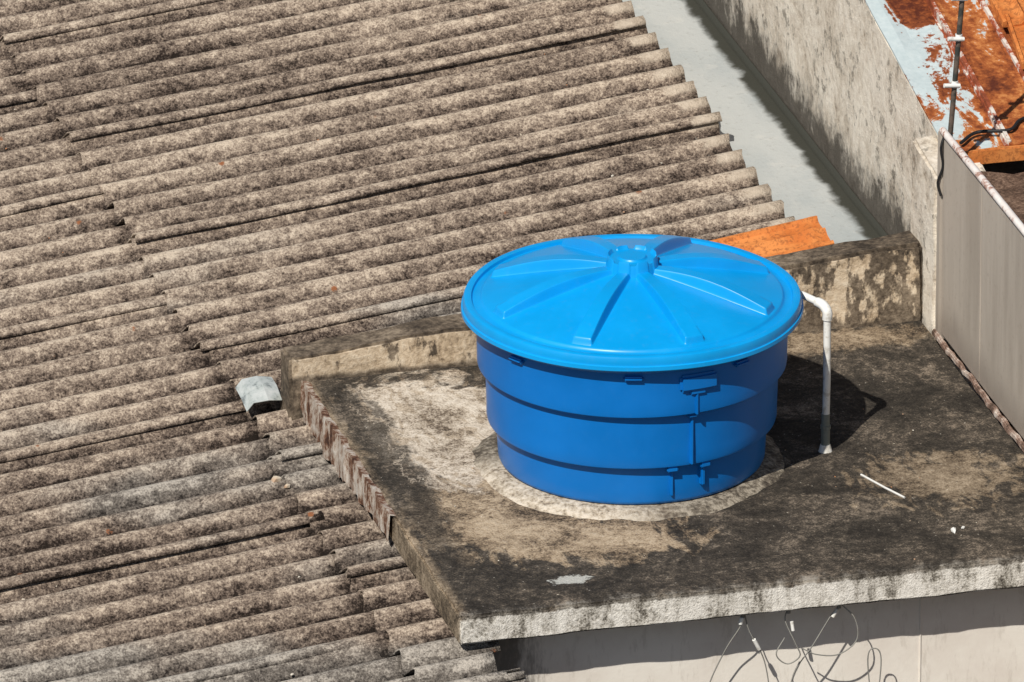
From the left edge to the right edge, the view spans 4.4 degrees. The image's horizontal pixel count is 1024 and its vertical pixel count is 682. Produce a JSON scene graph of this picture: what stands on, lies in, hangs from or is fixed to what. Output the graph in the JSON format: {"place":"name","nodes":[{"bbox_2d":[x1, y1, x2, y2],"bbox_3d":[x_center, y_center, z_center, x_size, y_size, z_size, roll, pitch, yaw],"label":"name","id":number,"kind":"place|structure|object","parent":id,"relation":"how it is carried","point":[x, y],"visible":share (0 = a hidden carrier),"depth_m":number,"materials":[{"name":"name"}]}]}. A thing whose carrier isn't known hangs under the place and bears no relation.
{"place":"outdoors","nodes":[
{"label":"outdoors","id":0,"kind":"place"},
{"bbox_2d":[620,0,887,244],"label":"roof gutter","id":1,"kind":"object","parent":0,"point":[786,157],"visible":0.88,"depth_m":62.51,"materials":[{"name":"grey metal"}]},
{"bbox_2d":[493,352,1023,681],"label":"house facade","id":2,"kind":"structure","parent":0,"point":[973,637],"depth_m":57.78,"materials":[{"name":"white paint"}]},
{"bbox_3d":[-4.027,2.750,61.669,11.300,5.650,17.000,-6,23,-14],"label":"house","id":3,"kind":"object","parent":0,"visible":0},
{"bbox_2d":[0,0,794,681],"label":"corrugated roof","id":4,"kind":"structure","parent":3,"relation":"on","point":[202,202],"depth_m":61.35,"materials":[{"name":"grey concrete"}]},
{"bbox_2d":[235,376,281,410],"bbox_3d":[-1.127,0.235,59.750,0.169,0.095,0.211,-6,23,-14],"label":"galvanised metal bracket","id":5,"kind":"object","parent":4,"relation":"on","point":[251,391],"visible":1,"depth_m":59.73,"materials":[{"name":"grey metal"}]},
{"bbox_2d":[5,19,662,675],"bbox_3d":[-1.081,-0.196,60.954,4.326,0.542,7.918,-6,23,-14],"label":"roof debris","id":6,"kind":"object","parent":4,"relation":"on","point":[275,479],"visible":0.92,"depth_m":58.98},
{"bbox_2d":[709,216,833,257],"bbox_3d":[1.039,-0.404,60.597,0.808,0.174,0.288,-6,23,-14],"label":"clay roof tile","id":7,"kind":"object","parent":4,"relation":"on","point":[804,233],"visible":0.53,"depth_m":60.66,"materials":[{"name":"orange ceramic"}]},
{"bbox_2d":[309,322,1023,644],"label":"concrete slab","id":8,"kind":"structure","parent":3,"relation":"on","point":[802,532],"depth_m":58.11,"materials":[{"name":"grey concrete"}]},
{"bbox_2d":[300,380,395,540],"bbox_3d":[-0.730,0.550,58.890,0.052,0.211,1.638,-6,23,-14],"label":"flashing strip","id":9,"kind":"object","parent":8,"relation":"attached to","point":[339,453],"visible":1,"depth_m":58.88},
{"bbox_2d":[280,229,922,418],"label":"parapet wall","id":10,"kind":"structure","parent":8,"relation":"on","point":[876,281],"depth_m":60.00,"materials":[{"name":"grey concrete"}]},
{"bbox_2d":[472,432,785,520],"bbox_3d":[0.507,0.513,58.700,1.396,0.038,1.389,0,22,0],"label":"mortar pad","id":11,"kind":"object","parent":8,"relation":"on","point":[499,478],"visible":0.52,"depth_m":58.27,"materials":[{"name":"beige concrete"}]},
{"bbox_2d":[461,234,803,504],"bbox_3d":[0.524,0.059,58.514,1.495,0.947,1.495,0,22,0],"label":"water tank","id":12,"kind":"object","parent":11,"relation":"on","point":[631,369],"visible":1,"depth_m":58.10,"materials":[{"name":"blue plastic"}]},
{"bbox_2d":[423,407,976,594],"bbox_3d":[0.798,0.551,58.627,2.584,0.006,2.484,-6,23,-14],"label":"slab grit","id":13,"kind":"object","parent":8,"relation":"on","point":[644,555],"visible":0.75,"depth_m":58.49,"materials":[{"name":"grey gravel"}]},
{"bbox_2d":[710,606,881,681],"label":"hanging cables","id":14,"kind":"object","parent":8,"relation":"hanging from","point":[808,651],"visible":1,"depth_m":57.62,"materials":[{"name":"grey plastic"}]},
{"bbox_2d":[738,608,838,650],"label":"cable insulators","id":15,"kind":"object","parent":14,"relation":"attached to","point":[757,645],"visible":1,"depth_m":57.55,"materials":[{"name":"white plastic"}]},
{"bbox_2d":[800,290,832,452],"bbox_3d":[1.234,0.104,58.794,0.440,0.722,0.064,18,28,38],"label":"pvc overflow pipe","id":16,"kind":"object","parent":8,"relation":"on","point":[823,305],"visible":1,"depth_m":58.65,"materials":[{"name":"white plastic"}]},
{"bbox_2d":[860,474,964,532],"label":"white plastic scraps","id":17,"kind":"object","parent":8,"relation":"on","point":[953,529],"visible":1,"depth_m":58.37,"materials":[{"name":"white plastic"}]},
{"bbox_2d":[936,131,944,338],"bbox_3d":[1.920,-0.472,59.849,0.040,0.990,0.051,-6,23,-14],"label":"edge post","id":18,"kind":"object","parent":8,"relation":"on","point":[939,255],"visible":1,"depth_m":59.84,"materials":[{"name":"grey metal"}]},
{"bbox_2d":[936,0,1023,195],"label":"antenna mast","id":19,"kind":"object","parent":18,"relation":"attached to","point":[954,84],"visible":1,"depth_m":59.61,"materials":[{"name":"metal"}]},
{"bbox_2d":[932,329,1023,450],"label":"base trim","id":20,"kind":"structure","parent":8,"relation":"on","point":[987,401],"depth_m":59.40,"materials":[{"name":"concrete"}]},
{"bbox_2d":[941,139,1023,438],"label":"panel sheet","id":21,"kind":"object","parent":20,"relation":"on","point":[982,319],"visible":1,"depth_m":59.24,"materials":[{"name":"grey metal"}]},
{"bbox_2d":[939,127,1023,235],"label":"top rail","id":22,"kind":"object","parent":21,"relation":"on","point":[981,178],"visible":1,"depth_m":59.05,"materials":[{"name":"white metal"}]},
{"bbox_2d":[704,0,986,361],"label":"plaster wall","id":23,"kind":"structure","parent":3,"relation":"on","point":[831,72],"depth_m":61.39,"materials":[{"name":"grey paint"}]},
{"bbox_2d":[864,0,1023,149],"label":"sheets","id":24,"kind":"object","parent":23,"relation":"on","point":[917,42],"visible":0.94,"depth_m":60.54,"materials":[{"name":"metal"}]},
{"bbox_2d":[926,0,1023,146],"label":"seams","id":25,"kind":"object","parent":24,"relation":"attached to","point":[974,82],"visible":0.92,"depth_m":60.52,"materials":[{"name":"paint"}]},
{"bbox_2d":[964,145,1023,163],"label":"edge fascia","id":26,"kind":"structure","parent":24,"relation":"attached to","point":[998,155],"depth_m":59.92,"materials":[{"name":"ceramic"}]},
{"bbox_2d":[988,0,1023,68],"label":"clay tile pile","id":27,"kind":"object","parent":24,"relation":"on","point":[1009,14],"visible":1,"depth_m":60.76,"materials":[{"name":"orange ceramic"}]},
{"label":"ground","id":28,"kind":"structure","parent":0,"visible":0},
{"bbox_2d":[964,173,1023,439],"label":"dirt covered terrace","id":29,"kind":"structure","parent":28,"relation":"on","point":[1009,189],"depth_m":59.62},
{"bbox_2d":[982,161,1023,175],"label":"neighbour house walls","id":30,"kind":"structure","parent":28,"relation":"on","point":[1011,168],"depth_m":60.60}
]}

